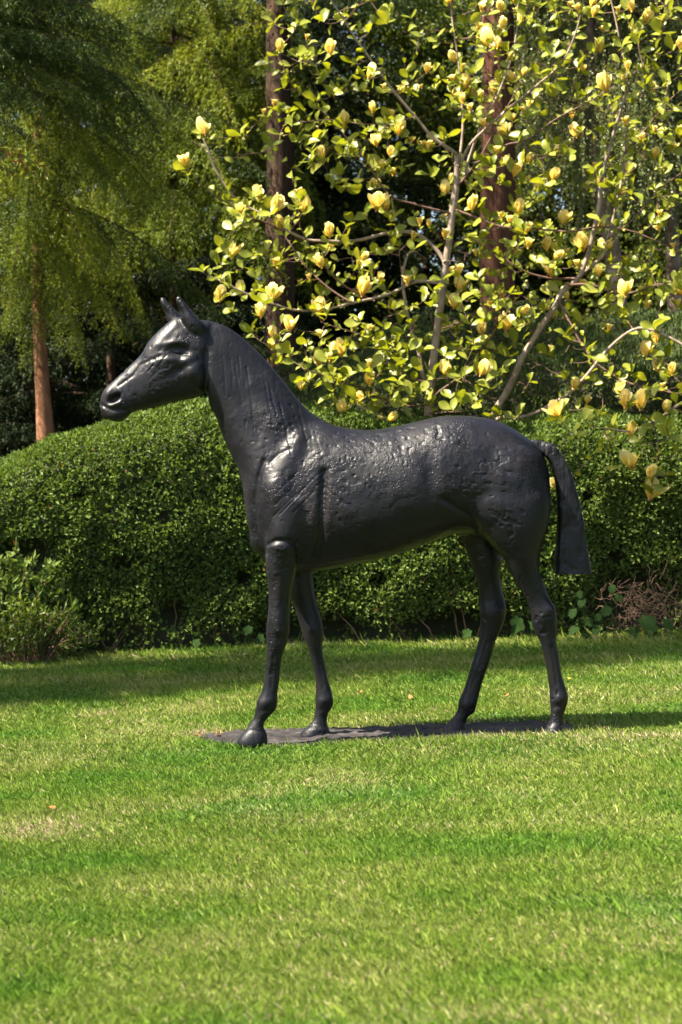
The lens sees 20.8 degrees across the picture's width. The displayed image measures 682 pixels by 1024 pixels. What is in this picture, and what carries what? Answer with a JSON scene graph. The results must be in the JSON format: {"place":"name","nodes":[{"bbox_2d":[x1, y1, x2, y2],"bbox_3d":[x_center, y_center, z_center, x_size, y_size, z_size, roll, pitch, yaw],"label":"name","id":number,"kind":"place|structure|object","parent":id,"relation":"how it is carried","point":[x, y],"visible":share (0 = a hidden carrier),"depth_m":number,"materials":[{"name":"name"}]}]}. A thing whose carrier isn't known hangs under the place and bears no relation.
{"place":"outdoors","nodes":[
{"label":"outdoors","id":0,"kind":"place"},
{"bbox_2d":[7,1,664,389],"label":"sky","id":1,"kind":"structure","parent":0,"point":[432,213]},
{"bbox_2d":[0,624,681,1023],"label":"ground","id":2,"kind":"structure","parent":0,"point":[346,824],"depth_m":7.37,"materials":[{"name":"green plant"}]},
{"bbox_2d":[0,540,79,658],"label":"shrub","id":3,"kind":"object","parent":2,"relation":"on","point":[13,588],"visible":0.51,"depth_m":14.15,"materials":[{"name":"green plant"}]},
{"bbox_2d":[0,591,105,663],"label":"shrub","id":4,"kind":"object","parent":2,"relation":"on","point":[36,638],"visible":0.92,"depth_m":13.86,"materials":[{"name":"green plant"}]},
{"bbox_2d":[0,0,184,195],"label":"conifer tree","id":5,"kind":"object","parent":2,"relation":"on","point":[13,12],"visible":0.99,"depth_m":16.25,"materials":[{"name":"green plant"}]},
{"bbox_2d":[0,143,56,184],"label":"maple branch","id":6,"kind":"object","parent":5,"relation":"attached to","point":[12,174],"visible":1,"depth_m":15.23,"materials":[{"name":"green plant"}]},
{"bbox_2d":[0,129,204,455],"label":"conifer tree","id":7,"kind":"object","parent":2,"relation":"on","point":[59,420],"visible":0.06,"depth_m":22.39,"materials":[{"name":"green plant"}]},
{"bbox_2d":[0,0,257,444],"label":"conifer tree","id":8,"kind":"object","parent":2,"relation":"on","point":[27,222],"visible":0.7,"depth_m":17.75,"materials":[{"name":"green plant"}]},
{"bbox_2d":[0,0,316,453],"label":"conifer tree","id":9,"kind":"object","parent":2,"relation":"on","point":[128,361],"visible":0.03,"depth_m":23.81,"materials":[{"name":"green plant"}]},
{"bbox_2d":[0,233,323,454],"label":"yew tree","id":10,"kind":"object","parent":2,"relation":"on","point":[10,375],"visible":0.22,"depth_m":20.31,"materials":[{"name":"green plant"}]},
{"bbox_2d":[1,0,339,403],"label":"conifer tree","id":11,"kind":"object","parent":2,"relation":"on","point":[171,242],"visible":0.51,"depth_m":20.83,"materials":[{"name":"green plant"}]},
{"bbox_2d":[0,0,453,469],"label":"conifer tree","id":12,"kind":"object","parent":2,"relation":"on","point":[336,60],"visible":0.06,"depth_m":25.79,"materials":[{"name":"green plant"}]},
{"bbox_2d":[0,0,479,419],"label":"conifer tree","id":13,"kind":"object","parent":2,"relation":"on","point":[357,201],"visible":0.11,"depth_m":26.51,"materials":[{"name":"green plant"}]},
{"bbox_2d":[192,625,300,649],"bbox_3d":[-0.681,0.933,14.126,0.899,0.245,0.129,0,1,0],"label":"ivy","id":14,"kind":"object","parent":2,"relation":"on","point":[247,631],"visible":0.73,"depth_m":14.10,"materials":[{"name":"green plant"}]},
{"bbox_2d":[91,0,537,377],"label":"tall conifer","id":15,"kind":"object","parent":2,"relation":"on","point":[277,170],"visible":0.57,"depth_m":20.32,"materials":[{"name":"green plant"}]},
{"bbox_2d":[0,218,632,398],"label":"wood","id":16,"kind":"object","parent":2,"relation":"on","point":[67,386],"depth_m":39.32,"materials":[{"name":"plant"}]},
{"bbox_2d":[0,396,681,654],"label":"clipped hedge","id":17,"kind":"object","parent":2,"relation":"on","point":[139,529],"visible":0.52,"depth_m":14.37,"materials":[{"name":"green plant"}]},
{"bbox_2d":[100,297,591,748],"bbox_3d":[0.027,0.074,9.547,2.500,2.340,0.719,0,1,0],"label":"horse statue","id":18,"kind":"object","parent":2,"relation":"on","point":[320,494],"visible":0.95,"depth_m":9.32,"materials":[{"name":"black metal"}]},
{"bbox_2d":[182,0,552,358],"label":"broadleaf tree","id":19,"kind":"object","parent":2,"relation":"on","point":[332,283],"visible":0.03,"depth_m":27.77,"materials":[{"name":"green plant"}]},
{"bbox_2d":[199,25,637,354],"bbox_3d":[2.032,-5.683,35.571,9.313,12.619,8.435,1,2,42],"label":"broadleaf tree","id":20,"kind":"object","parent":2,"relation":"on","point":[424,266],"depth_m":35.30,"materials":[{"name":"green plant"}]},
{"bbox_2d":[173,0,681,500],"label":"magnolia tree","id":21,"kind":"object","parent":2,"relation":"on","point":[467,84],"visible":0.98,"depth_m":14.96,"materials":[{"name":"yellow plant"}]},
{"bbox_2d":[338,297,575,355],"bbox_3d":[1.199,-0.644,25.127,5.501,4.266,6.186,1,2,26],"label":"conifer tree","id":22,"kind":"object","parent":2,"relation":"on","point":[428,309],"depth_m":23.56,"materials":[{"name":"green plant"}]},
{"bbox_2d":[274,303,681,431],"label":"sloping hedge","id":23,"kind":"object","parent":2,"relation":"on","point":[547,387],"visible":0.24,"depth_m":16.45,"materials":[{"name":"green plant"}]},
{"bbox_2d":[302,0,681,328],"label":"broadleaf tree","id":24,"kind":"object","parent":2,"relation":"on","point":[434,119],"visible":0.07,"depth_m":27.10,"materials":[{"name":"green plant"}]},
{"bbox_2d":[462,615,533,640],"bbox_3d":[1.216,0.896,14.100,0.597,0.227,0.139,0,1,0],"label":"ivy","id":25,"kind":"object","parent":2,"relation":"on","point":[516,623],"visible":0.76,"depth_m":14.08,"materials":[{"name":"green plant"}]},
{"bbox_2d":[338,0,681,329],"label":"tall conifer","id":26,"kind":"object","parent":2,"relation":"on","point":[497,199],"visible":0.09,"depth_m":19.37,"materials":[{"name":"red plant"}]},
{"bbox_2d":[403,6,681,332],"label":"broadleaf tree","id":27,"kind":"object","parent":2,"relation":"on","point":[583,302],"visible":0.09,"depth_m":26.51,"materials":[{"name":"green plant"}]},
{"bbox_2d":[450,0,681,323],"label":"birch tree","id":28,"kind":"object","parent":2,"relation":"on","point":[675,264],"visible":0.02,"depth_m":22.88,"materials":[{"name":"green plant"}]},
{"bbox_2d":[479,0,681,321],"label":"birch tree","id":29,"kind":"object","parent":2,"relation":"on","point":[590,117],"visible":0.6,"depth_m":19.70,"materials":[{"name":"green plant"}]},
{"bbox_2d":[567,585,622,640],"bbox_3d":[1.914,0.787,14.030,0.441,0.484,0.134,0,1,0],"label":"weed","id":30,"kind":"object","parent":2,"relation":"on","point":[606,610],"visible":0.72,"depth_m":14.05,"materials":[{"name":"green plant"}]},
{"bbox_2d":[595,556,681,635],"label":"dead twigs","id":31,"kind":"object","parent":2,"relation":"on","point":[640,606],"visible":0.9,"depth_m":14.13,"materials":[{"name":"brown plant"}]},
{"bbox_2d":[629,614,673,637],"bbox_3d":[2.338,0.873,14.012,0.334,0.203,0.141,0,1,0],"label":"ivy","id":32,"kind":"object","parent":2,"relation":"on","point":[648,624],"visible":0.88,"depth_m":13.99,"materials":[{"name":"green plant"}]}
]}

